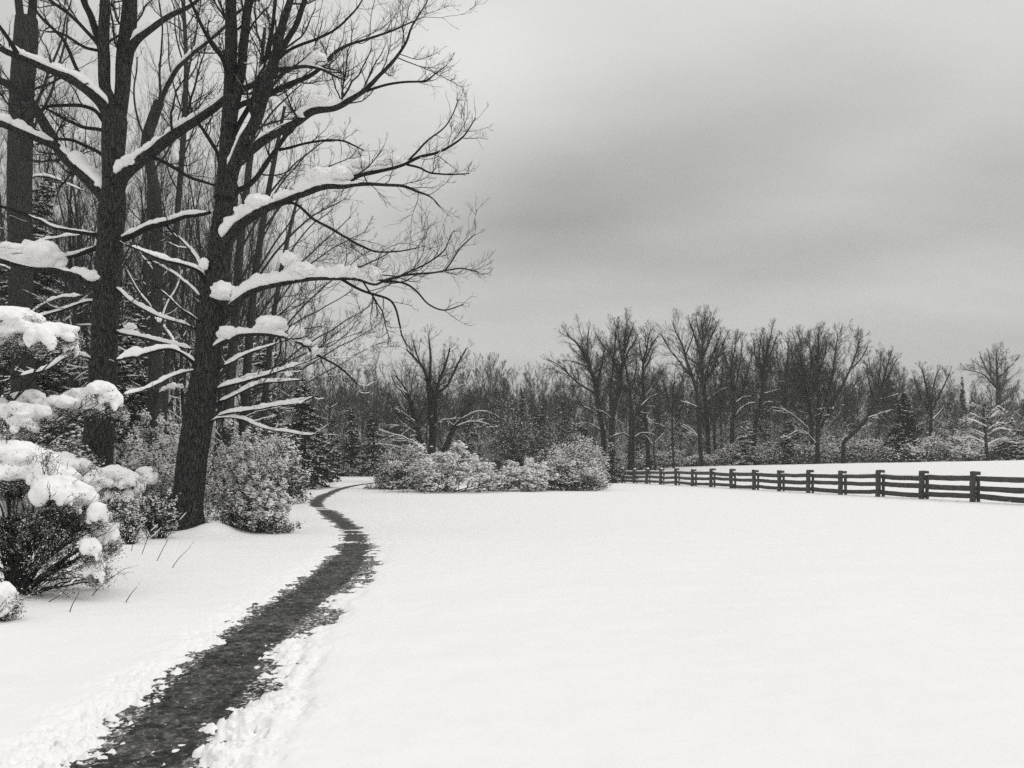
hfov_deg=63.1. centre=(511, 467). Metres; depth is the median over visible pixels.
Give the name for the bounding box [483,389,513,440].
bare tree
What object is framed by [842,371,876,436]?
bare tree
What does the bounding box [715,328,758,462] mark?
bare tree
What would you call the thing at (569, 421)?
bare tree
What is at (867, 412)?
bare tree
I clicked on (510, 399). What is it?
bare tree
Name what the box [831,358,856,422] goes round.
bare tree
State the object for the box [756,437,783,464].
frosted bush
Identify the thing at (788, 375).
bare tree
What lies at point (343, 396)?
bare tree
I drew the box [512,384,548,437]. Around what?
bare tree
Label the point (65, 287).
bare tree
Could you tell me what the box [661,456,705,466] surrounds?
frosted bush
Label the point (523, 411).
spruce
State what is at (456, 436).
bare tree
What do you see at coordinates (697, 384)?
bare tree
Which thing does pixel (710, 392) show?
bare tree
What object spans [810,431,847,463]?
frosted bush
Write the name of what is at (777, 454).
frosted bush
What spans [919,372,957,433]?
bare tree
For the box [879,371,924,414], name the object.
bare tree
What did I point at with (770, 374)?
bare tree
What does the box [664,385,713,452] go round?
bare tree
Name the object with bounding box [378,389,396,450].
bare tree
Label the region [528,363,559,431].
bare tree
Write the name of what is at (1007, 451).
frosted bush
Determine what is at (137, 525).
bare sprig
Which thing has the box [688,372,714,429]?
bare tree
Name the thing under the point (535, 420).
bare tree
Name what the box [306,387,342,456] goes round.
bare tree
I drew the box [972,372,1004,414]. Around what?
bare tree
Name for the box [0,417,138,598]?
evergreen shrub
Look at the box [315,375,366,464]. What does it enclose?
bare tree
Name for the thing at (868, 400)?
bare tree
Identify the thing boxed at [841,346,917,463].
bare tree
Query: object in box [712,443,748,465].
frosted bush
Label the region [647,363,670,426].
bare tree
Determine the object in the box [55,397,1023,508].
undergrowth
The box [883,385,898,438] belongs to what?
bare tree
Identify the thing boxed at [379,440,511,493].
snowy bush
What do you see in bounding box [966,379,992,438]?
bare tree
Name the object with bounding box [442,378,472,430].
bare tree
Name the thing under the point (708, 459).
frosted bush
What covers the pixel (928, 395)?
bare tree
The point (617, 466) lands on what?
frosted bush
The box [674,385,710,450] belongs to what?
bare tree
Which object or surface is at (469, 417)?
bare tree
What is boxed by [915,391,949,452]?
bare tree
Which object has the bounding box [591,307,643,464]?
bare tree
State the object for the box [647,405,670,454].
bare tree
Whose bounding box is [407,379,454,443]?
bare tree
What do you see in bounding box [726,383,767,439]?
bare tree
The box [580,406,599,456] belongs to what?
bare tree
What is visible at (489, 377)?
bare tree
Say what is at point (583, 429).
evergreen tree
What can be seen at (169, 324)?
young tree
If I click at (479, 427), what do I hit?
bare tree
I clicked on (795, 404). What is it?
bare tree
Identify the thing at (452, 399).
bare tree
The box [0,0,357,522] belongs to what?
bare oak
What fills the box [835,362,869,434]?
bare tree
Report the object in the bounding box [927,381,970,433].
bare tree
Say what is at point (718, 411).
bare tree
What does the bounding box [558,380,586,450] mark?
bare tree
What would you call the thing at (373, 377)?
bare tree
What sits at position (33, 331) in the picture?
evergreen tree
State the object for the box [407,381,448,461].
bare tree
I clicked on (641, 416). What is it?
evergreen tree
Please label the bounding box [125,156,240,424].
bare tree
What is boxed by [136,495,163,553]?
bare sprig
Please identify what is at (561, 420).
bare tree
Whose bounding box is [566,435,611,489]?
snowy bush
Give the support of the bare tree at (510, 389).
on the ground
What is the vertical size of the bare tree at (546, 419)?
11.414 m
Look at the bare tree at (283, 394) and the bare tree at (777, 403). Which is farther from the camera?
the bare tree at (283, 394)
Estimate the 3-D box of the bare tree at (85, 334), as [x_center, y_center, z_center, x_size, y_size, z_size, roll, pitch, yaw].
[-21.014,-9.319,44.717,9.063,23.335,9.306,0,0,1]
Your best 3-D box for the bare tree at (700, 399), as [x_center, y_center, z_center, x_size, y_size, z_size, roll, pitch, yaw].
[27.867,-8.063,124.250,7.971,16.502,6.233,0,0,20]
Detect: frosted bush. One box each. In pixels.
[614,454,643,478]
[624,445,659,474]
[650,447,689,468]
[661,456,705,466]
[676,452,728,466]
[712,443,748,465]
[725,440,778,464]
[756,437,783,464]
[765,441,812,464]
[786,440,835,463]
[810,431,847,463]
[829,429,868,462]
[854,436,886,462]
[866,439,905,461]
[884,441,926,462]
[914,432,954,461]
[930,429,972,460]
[947,439,985,460]
[970,437,1015,460]
[996,441,1023,459]
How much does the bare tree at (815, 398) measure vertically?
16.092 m
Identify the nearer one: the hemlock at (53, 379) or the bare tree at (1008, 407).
the hemlock at (53, 379)
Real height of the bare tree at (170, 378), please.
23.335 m
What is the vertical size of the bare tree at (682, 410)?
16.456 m
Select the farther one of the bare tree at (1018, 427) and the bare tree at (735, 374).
the bare tree at (735, 374)
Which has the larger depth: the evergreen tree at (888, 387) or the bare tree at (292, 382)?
the bare tree at (292, 382)
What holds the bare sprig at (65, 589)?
on the ground
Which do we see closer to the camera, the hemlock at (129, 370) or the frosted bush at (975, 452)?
the hemlock at (129, 370)
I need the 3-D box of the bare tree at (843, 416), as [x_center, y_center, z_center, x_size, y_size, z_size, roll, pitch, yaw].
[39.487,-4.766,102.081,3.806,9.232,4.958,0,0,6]
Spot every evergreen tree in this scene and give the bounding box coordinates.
[0,306,130,447]
[313,443,330,475]
[323,419,347,475]
[335,407,369,475]
[357,412,389,475]
[391,402,412,468]
[457,408,482,462]
[487,400,502,471]
[531,403,546,461]
[556,401,569,445]
[577,424,591,454]
[606,442,622,482]
[620,408,657,467]
[666,404,688,465]
[752,407,772,463]
[773,414,808,464]
[797,408,815,461]
[834,407,864,462]
[872,377,898,458]
[912,407,928,441]
[933,402,960,460]
[956,428,971,460]
[979,413,1000,459]
[991,417,1023,460]
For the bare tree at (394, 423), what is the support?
on the ground
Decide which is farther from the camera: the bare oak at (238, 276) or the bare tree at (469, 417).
the bare tree at (469, 417)
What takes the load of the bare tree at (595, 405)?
on the ground
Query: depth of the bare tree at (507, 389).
130.39 m
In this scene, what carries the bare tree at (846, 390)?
on the ground
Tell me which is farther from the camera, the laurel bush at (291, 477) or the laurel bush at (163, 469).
the laurel bush at (291, 477)
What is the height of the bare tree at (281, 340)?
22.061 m
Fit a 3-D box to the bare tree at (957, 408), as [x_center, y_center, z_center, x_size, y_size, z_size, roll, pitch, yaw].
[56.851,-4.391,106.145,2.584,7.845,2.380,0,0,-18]
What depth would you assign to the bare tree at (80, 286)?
52.86 m
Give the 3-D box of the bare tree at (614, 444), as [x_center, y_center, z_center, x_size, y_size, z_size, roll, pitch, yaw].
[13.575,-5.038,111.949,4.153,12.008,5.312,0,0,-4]
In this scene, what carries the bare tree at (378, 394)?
on the ground
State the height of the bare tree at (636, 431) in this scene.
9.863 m
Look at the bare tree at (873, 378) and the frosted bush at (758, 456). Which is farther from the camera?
the bare tree at (873, 378)
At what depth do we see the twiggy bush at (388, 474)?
60.59 m
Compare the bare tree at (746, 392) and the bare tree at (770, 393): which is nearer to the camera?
the bare tree at (746, 392)
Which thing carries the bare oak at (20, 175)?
on the ground
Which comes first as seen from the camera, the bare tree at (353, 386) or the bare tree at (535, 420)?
the bare tree at (535, 420)
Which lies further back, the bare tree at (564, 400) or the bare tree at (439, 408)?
the bare tree at (439, 408)
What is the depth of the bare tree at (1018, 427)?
102.47 m
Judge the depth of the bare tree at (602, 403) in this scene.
143.10 m
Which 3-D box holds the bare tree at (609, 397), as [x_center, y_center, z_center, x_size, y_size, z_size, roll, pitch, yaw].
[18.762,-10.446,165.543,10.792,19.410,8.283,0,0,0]
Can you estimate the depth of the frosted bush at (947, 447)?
90.29 m
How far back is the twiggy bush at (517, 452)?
73.59 m
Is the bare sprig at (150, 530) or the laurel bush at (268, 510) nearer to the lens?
the bare sprig at (150, 530)
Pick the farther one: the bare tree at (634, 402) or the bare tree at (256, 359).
the bare tree at (634, 402)
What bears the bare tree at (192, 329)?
on the ground
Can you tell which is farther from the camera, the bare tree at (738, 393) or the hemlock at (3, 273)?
the bare tree at (738, 393)
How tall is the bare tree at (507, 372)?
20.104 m
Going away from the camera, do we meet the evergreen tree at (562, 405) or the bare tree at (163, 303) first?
the bare tree at (163, 303)
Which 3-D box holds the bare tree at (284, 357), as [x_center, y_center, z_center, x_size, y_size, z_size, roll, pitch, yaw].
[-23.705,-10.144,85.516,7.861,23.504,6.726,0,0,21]
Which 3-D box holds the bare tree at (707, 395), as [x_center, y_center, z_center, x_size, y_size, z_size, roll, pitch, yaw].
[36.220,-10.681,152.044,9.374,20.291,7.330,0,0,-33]
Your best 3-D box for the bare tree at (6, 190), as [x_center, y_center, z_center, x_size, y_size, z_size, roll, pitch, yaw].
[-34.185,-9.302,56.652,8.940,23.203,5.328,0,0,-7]
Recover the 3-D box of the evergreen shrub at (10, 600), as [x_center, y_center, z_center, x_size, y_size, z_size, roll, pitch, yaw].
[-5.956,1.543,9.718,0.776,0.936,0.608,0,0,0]
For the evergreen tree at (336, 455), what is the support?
on the ground
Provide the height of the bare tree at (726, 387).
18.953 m
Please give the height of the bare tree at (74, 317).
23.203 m
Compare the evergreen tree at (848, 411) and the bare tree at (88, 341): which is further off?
the evergreen tree at (848, 411)
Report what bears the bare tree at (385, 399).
on the ground
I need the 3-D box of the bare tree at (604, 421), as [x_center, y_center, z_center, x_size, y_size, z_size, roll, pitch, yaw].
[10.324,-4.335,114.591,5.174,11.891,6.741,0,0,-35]
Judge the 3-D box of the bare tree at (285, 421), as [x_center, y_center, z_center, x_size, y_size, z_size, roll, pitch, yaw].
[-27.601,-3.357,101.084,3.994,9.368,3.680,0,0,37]
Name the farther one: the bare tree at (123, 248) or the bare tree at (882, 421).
the bare tree at (882, 421)
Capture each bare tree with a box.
[0,58,137,383]
[0,68,70,397]
[0,69,140,435]
[0,90,33,400]
[0,141,73,385]
[0,161,66,295]
[1,124,124,366]
[2,129,60,396]
[32,120,184,395]
[32,141,128,448]
[33,80,144,439]
[35,68,205,430]
[42,138,186,451]
[55,238,131,442]
[56,210,96,387]
[59,221,177,424]
[67,247,126,427]
[70,95,249,427]
[83,107,261,421]
[92,178,191,422]
[117,49,203,425]
[121,208,202,419]
[123,203,233,429]
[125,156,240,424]
[127,100,279,418]
[129,237,179,429]
[132,237,206,436]
[140,83,285,499]
[163,128,276,480]
[167,154,297,426]
[167,184,271,438]
[174,278,198,417]
[177,211,281,420]
[188,231,268,437]
[193,264,271,432]
[229,246,291,440]
[231,241,314,432]
[236,382,294,422]
[242,188,295,435]
[243,256,314,441]
[272,387,293,436]
[278,405,291,441]
[281,353,312,419]
[286,387,326,450]
[289,365,315,442]
[289,368,311,438]
[294,356,348,441]
[294,406,325,452]
[295,361,331,435]
[298,373,349,443]
[298,376,325,451]
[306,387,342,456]
[314,325,353,470]
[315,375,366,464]
[320,407,341,466]
[325,371,359,430]
[328,360,363,468]
[330,389,355,467]
[332,407,350,467]
[336,360,373,466]
[339,365,395,435]
[340,378,385,460]
[346,363,366,430]
[347,360,388,432]
[352,404,380,456]
[353,379,393,453]
[358,389,387,456]
[361,349,396,432]
[361,364,397,442]
[370,365,405,443]
[373,324,497,479]
[375,373,401,423]
[377,393,408,448]
[378,359,421,438]
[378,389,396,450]
[383,398,406,456]
[386,361,426,430]
[387,372,441,432]
[393,380,424,468]
[395,359,440,428]
[399,388,426,449]
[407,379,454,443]
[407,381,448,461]
[411,369,471,445]
[415,384,448,440]
[420,409,446,446]
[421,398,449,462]
[437,382,467,450]
[438,365,471,441]
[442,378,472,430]
[442,409,466,463]
[444,373,484,439]
[449,374,480,449]
[450,353,515,438]
[454,356,490,432]
[454,389,484,452]
[459,352,510,452]
[462,368,507,446]
[464,390,495,461]
[469,353,508,434]
[478,364,511,453]
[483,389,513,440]
[486,368,514,437]
[487,398,517,460]
[489,373,525,428]
[493,365,527,432]
[496,410,520,457]
[500,371,530,427]
[507,362,544,417]
[511,391,534,459]
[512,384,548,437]
[515,372,549,429]
[522,364,571,416]
[526,381,579,427]
[526,396,559,438]
[526,409,548,458]
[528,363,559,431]
[532,316,616,469]
[537,370,561,428]
[537,400,575,441]
[540,390,568,441]
[542,377,580,433]
[549,379,580,423]
[551,366,582,437]
[555,363,584,420]
[555,383,597,451]
[555,400,585,443]
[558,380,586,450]
[560,370,600,421]
[570,359,604,440]
[577,393,609,456]
[579,357,617,428]
[579,373,625,429]
[580,381,608,443]
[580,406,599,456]
[585,404,618,469]
[587,374,626,438]
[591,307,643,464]
[601,384,627,446]
[602,386,627,455]
[605,378,632,443]
[607,349,666,478]
[608,380,638,448]
[613,382,650,438]
[616,358,649,446]
[620,397,660,466]
[621,356,661,435]
[621,374,650,440]
[622,320,669,473]
[626,372,659,447]
[628,408,657,464]
[640,364,682,436]
[640,367,676,449]
[640,424,667,469]
[646,363,678,424]
[646,373,675,464]
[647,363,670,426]
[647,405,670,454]
[653,309,710,465]
[656,372,684,443]
[657,360,689,467]
[662,359,694,432]
[662,374,696,424]
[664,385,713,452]
[668,305,732,464]
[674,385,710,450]
[674,405,703,456]
[680,360,713,445]
[686,380,735,450]
[688,353,713,430]
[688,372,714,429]
[689,391,718,453]
[699,357,737,441]
[700,372,727,441]
[702,385,728,464]
[707,349,735,465]
[709,356,736,442]
[710,389,748,446]
[713,356,760,427]
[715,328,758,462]
[717,373,738,436]
[717,394,736,463]
[718,347,754,422]
[726,376,756,438]
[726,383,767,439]
[735,345,769,415]
[736,340,774,434]
[737,363,789,432]
[744,318,802,464]
[748,379,779,462]
[751,338,781,421]
[753,343,791,421]
[753,351,800,442]
[753,363,785,438]
[760,319,872,463]
[762,368,796,441]
[767,388,801,442]
[772,329,813,426]
[772,378,805,431]
[773,352,815,415]
[775,341,811,439]
[775,381,816,443]
[779,345,823,417]
[784,393,815,447]
[791,364,823,418]
[806,392,840,443]
[813,369,857,429]
[813,375,840,437]
[813,389,831,452]
[822,361,852,437]
[822,401,849,460]
[829,395,861,445]
[830,369,862,418]
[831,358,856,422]
[832,374,864,441]
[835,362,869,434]
[837,357,866,409]
[838,383,866,433]
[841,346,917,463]
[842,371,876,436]
[851,389,894,457]
[857,342,895,450]
[857,374,875,434]
[858,350,882,437]
[858,358,885,412]
[859,385,888,457]
[869,353,905,396]
[869,400,899,443]
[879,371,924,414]
[880,366,921,409]
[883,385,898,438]
[900,378,924,411]
[907,375,941,434]
[908,361,955,457]
[910,376,940,423]
[910,384,926,420]
[913,407,934,440]
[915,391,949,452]
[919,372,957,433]
[926,380,945,428]
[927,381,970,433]
[933,410,950,438]
[934,400,960,445]
[943,374,966,433]
[952,403,966,433]
[956,400,981,435]
[958,342,1023,423]
[958,384,982,433]
[959,374,993,407]
[965,394,991,435]
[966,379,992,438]
[968,380,990,411]
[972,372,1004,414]
[972,390,1006,431]
[980,377,1022,420]
[993,396,1015,432]
[994,382,1019,427]
[995,379,1021,407]
[1001,385,1020,423]
[1004,411,1023,441]
[1010,389,1023,421]
[1015,399,1023,431]
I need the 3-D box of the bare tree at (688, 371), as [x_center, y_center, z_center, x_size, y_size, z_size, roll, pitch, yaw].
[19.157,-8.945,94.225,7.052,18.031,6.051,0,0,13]
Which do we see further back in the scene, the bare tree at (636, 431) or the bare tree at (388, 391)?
the bare tree at (388, 391)
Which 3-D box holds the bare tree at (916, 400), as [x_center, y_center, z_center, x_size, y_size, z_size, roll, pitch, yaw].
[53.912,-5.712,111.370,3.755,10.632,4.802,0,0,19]
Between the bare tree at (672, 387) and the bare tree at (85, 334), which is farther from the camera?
the bare tree at (672, 387)
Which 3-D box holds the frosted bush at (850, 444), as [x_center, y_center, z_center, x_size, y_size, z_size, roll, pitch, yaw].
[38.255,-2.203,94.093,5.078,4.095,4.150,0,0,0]
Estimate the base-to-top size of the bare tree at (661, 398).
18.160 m
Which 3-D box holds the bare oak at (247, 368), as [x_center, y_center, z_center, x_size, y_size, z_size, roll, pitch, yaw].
[-8.509,-7.424,36.275,6.330,18.752,4.239,0,0,26]
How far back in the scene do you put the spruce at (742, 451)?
93.67 m
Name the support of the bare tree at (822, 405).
on the ground
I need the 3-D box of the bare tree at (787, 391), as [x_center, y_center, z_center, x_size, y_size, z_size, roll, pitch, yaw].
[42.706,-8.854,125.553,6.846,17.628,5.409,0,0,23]
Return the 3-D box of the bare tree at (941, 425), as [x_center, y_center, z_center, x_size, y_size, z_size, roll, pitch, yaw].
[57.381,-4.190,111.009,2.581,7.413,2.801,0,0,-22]
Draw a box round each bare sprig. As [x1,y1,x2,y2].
[48,577,75,601]
[92,565,138,595]
[131,498,151,550]
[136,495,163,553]
[157,510,188,560]
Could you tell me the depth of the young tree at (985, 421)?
83.89 m
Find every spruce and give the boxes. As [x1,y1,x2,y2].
[518,386,528,452]
[726,421,758,465]
[879,392,926,462]
[959,377,966,427]
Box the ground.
[0,453,1023,767]
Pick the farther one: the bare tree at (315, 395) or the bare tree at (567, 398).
the bare tree at (567, 398)
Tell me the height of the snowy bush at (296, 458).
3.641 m
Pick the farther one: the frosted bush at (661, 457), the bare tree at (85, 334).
the frosted bush at (661, 457)
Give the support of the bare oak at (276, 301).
on the ground
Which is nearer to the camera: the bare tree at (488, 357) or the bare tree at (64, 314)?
the bare tree at (64, 314)
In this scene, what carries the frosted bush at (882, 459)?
on the ground
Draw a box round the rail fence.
[599,467,1023,502]
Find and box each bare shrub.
[109,493,145,544]
[128,470,182,538]
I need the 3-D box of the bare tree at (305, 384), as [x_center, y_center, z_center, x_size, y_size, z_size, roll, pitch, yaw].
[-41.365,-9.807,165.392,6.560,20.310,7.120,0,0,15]
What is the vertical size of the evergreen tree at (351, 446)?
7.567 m
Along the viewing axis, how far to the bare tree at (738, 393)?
116.19 m
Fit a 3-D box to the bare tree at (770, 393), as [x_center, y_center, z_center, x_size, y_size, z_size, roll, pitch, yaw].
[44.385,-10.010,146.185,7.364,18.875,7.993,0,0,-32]
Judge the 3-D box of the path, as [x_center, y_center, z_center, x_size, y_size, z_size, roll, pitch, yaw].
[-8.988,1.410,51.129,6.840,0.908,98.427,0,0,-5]
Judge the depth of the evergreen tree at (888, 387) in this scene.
117.46 m
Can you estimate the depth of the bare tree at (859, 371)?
163.54 m
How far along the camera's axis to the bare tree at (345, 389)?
146.83 m
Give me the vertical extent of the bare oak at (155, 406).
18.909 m
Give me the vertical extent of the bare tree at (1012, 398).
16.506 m
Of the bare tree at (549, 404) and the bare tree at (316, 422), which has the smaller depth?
the bare tree at (316, 422)
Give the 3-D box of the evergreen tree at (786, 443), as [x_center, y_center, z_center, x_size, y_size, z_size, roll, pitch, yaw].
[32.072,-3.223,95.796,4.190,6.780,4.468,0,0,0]
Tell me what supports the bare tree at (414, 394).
on the ground
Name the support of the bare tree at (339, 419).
on the ground
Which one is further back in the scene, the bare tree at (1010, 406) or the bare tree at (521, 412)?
the bare tree at (1010, 406)
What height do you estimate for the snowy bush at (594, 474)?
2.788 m
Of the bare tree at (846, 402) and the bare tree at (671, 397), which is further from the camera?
the bare tree at (671, 397)
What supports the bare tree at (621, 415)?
on the ground
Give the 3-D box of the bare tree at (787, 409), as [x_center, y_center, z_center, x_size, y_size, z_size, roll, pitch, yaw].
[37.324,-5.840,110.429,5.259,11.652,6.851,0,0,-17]
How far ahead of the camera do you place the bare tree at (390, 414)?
115.69 m
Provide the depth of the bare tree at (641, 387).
152.05 m
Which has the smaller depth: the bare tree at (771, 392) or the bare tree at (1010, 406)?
the bare tree at (771, 392)
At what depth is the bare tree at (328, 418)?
84.38 m
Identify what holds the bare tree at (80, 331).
on the ground
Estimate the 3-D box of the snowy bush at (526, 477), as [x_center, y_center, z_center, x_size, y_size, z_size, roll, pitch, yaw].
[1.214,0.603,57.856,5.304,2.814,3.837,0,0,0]
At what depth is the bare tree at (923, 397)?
134.03 m
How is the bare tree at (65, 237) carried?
on the ground
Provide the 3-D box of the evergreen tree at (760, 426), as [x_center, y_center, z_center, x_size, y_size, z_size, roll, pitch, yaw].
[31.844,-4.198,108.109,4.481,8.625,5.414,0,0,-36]
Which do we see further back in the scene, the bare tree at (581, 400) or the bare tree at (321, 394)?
the bare tree at (581, 400)
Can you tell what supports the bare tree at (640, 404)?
on the ground
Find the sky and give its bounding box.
[0,0,1023,453]
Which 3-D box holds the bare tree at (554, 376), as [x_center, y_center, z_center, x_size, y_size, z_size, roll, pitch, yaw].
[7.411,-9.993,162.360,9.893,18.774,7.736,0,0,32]
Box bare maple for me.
[107,0,495,531]
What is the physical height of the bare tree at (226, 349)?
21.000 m
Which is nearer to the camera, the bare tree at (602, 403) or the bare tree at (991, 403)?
the bare tree at (991, 403)
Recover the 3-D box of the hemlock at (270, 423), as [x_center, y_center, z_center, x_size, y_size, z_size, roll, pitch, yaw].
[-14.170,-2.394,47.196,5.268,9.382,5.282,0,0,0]
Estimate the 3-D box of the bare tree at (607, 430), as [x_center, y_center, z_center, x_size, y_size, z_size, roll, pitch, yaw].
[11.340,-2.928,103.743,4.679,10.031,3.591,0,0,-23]
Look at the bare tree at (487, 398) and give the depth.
128.67 m
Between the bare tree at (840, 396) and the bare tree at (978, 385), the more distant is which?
the bare tree at (978, 385)
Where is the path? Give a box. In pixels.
[59,479,395,767]
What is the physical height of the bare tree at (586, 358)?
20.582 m
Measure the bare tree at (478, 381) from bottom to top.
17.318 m
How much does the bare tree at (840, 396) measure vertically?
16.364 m
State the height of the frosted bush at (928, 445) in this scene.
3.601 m
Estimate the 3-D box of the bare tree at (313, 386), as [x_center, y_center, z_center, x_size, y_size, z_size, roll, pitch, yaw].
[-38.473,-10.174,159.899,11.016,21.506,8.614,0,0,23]
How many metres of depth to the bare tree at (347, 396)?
133.28 m
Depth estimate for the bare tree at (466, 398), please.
125.97 m
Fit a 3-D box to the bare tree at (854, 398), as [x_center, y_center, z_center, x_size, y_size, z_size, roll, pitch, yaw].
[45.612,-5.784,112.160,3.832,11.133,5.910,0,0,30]
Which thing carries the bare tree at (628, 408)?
on the ground
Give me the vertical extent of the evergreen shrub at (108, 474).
2.307 m
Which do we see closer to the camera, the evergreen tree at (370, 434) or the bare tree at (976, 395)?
the evergreen tree at (370, 434)
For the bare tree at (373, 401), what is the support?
on the ground
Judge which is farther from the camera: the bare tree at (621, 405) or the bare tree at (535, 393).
the bare tree at (535, 393)
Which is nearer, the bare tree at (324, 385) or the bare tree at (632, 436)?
the bare tree at (632, 436)
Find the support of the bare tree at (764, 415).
on the ground
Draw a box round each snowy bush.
[279,444,303,487]
[338,468,374,475]
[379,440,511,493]
[491,456,566,491]
[535,439,598,490]
[553,455,610,490]
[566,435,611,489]
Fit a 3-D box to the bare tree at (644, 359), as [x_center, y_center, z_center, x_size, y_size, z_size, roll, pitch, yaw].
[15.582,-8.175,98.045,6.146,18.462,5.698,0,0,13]
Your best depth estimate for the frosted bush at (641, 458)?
98.49 m
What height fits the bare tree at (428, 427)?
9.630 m
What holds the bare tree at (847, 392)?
on the ground
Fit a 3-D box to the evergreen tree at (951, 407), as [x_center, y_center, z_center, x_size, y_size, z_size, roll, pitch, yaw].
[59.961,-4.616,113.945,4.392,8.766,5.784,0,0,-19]
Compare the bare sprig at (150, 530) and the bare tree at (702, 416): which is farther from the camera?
the bare tree at (702, 416)
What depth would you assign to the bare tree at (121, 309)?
63.60 m
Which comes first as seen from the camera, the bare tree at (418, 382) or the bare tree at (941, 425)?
the bare tree at (941, 425)
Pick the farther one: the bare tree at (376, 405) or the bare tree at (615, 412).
the bare tree at (615, 412)
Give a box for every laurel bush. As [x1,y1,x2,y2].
[34,417,83,457]
[62,441,125,531]
[114,394,212,486]
[127,434,178,527]
[204,418,288,517]
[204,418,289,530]
[237,477,305,533]
[262,420,316,503]
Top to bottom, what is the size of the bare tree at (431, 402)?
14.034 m
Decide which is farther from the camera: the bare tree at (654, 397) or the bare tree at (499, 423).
the bare tree at (654, 397)
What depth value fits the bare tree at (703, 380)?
98.81 m
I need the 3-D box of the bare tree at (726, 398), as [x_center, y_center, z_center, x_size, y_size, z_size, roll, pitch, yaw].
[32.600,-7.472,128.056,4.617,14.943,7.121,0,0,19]
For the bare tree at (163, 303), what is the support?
on the ground
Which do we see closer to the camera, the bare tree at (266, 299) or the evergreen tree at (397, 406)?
the bare tree at (266, 299)
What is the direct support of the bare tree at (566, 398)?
on the ground
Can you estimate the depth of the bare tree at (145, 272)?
39.52 m
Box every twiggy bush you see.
[362,444,424,489]
[478,393,545,480]
[515,402,582,483]
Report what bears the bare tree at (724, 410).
on the ground
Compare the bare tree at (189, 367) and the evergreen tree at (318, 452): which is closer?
the bare tree at (189, 367)
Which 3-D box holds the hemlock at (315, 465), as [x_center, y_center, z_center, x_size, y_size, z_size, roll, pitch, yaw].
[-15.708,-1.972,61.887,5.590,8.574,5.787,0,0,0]
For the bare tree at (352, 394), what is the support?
on the ground
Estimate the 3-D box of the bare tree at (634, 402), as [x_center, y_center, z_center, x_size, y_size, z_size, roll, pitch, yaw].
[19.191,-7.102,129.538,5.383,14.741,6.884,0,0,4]
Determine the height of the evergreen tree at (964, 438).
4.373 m
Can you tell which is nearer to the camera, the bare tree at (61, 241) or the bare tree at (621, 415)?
the bare tree at (61, 241)
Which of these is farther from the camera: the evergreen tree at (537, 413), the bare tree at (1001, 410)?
the bare tree at (1001, 410)
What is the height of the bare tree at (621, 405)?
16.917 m
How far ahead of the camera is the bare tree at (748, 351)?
165.39 m
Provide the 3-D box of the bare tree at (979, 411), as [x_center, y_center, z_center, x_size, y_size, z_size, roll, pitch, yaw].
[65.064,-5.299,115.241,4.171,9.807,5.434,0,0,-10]
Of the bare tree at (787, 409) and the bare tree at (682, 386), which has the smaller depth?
the bare tree at (787, 409)
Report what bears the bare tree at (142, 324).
on the ground
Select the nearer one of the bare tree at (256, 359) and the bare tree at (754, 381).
the bare tree at (256, 359)
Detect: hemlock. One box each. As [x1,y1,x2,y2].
[0,172,84,453]
[0,227,10,396]
[114,277,174,469]
[235,341,301,498]
[284,383,341,489]
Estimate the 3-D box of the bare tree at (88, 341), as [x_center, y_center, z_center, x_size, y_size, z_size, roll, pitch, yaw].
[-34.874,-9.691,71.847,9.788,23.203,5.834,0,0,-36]
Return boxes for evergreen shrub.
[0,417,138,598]
[0,567,45,621]
[56,445,165,525]
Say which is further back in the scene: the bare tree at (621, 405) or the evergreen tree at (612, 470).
the bare tree at (621, 405)
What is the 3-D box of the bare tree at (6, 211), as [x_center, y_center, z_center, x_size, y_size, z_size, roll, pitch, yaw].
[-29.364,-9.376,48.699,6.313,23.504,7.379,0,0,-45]
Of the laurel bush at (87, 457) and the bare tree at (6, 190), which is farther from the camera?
the bare tree at (6, 190)
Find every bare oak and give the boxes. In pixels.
[0,0,115,440]
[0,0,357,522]
[113,0,271,454]
[212,27,337,505]
[238,100,376,447]
[259,189,400,489]
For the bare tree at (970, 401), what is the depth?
141.00 m
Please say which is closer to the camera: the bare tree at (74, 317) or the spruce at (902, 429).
the bare tree at (74, 317)
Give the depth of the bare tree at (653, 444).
96.96 m
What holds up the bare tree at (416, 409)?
on the ground
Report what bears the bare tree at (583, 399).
on the ground
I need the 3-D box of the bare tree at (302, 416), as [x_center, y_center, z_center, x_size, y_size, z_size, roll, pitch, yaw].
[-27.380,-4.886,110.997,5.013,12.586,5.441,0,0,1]
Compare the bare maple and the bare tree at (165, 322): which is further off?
the bare tree at (165, 322)
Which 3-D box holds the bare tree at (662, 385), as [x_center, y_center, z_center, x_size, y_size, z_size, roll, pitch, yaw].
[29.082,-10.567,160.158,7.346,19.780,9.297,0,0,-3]
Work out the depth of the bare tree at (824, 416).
105.16 m
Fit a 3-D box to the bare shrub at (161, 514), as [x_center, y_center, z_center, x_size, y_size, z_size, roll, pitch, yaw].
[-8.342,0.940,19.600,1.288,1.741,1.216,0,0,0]
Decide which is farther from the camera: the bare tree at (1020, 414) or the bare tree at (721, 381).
the bare tree at (1020, 414)
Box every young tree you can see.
[140,0,238,433]
[951,398,1018,460]
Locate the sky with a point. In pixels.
(807, 163)
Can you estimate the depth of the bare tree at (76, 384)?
45.38 m
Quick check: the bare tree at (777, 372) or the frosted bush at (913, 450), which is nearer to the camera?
the frosted bush at (913, 450)
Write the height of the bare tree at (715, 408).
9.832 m
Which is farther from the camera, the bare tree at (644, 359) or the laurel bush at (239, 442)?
the bare tree at (644, 359)
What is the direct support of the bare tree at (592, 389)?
on the ground
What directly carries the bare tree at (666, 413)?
on the ground
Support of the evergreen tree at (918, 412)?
on the ground

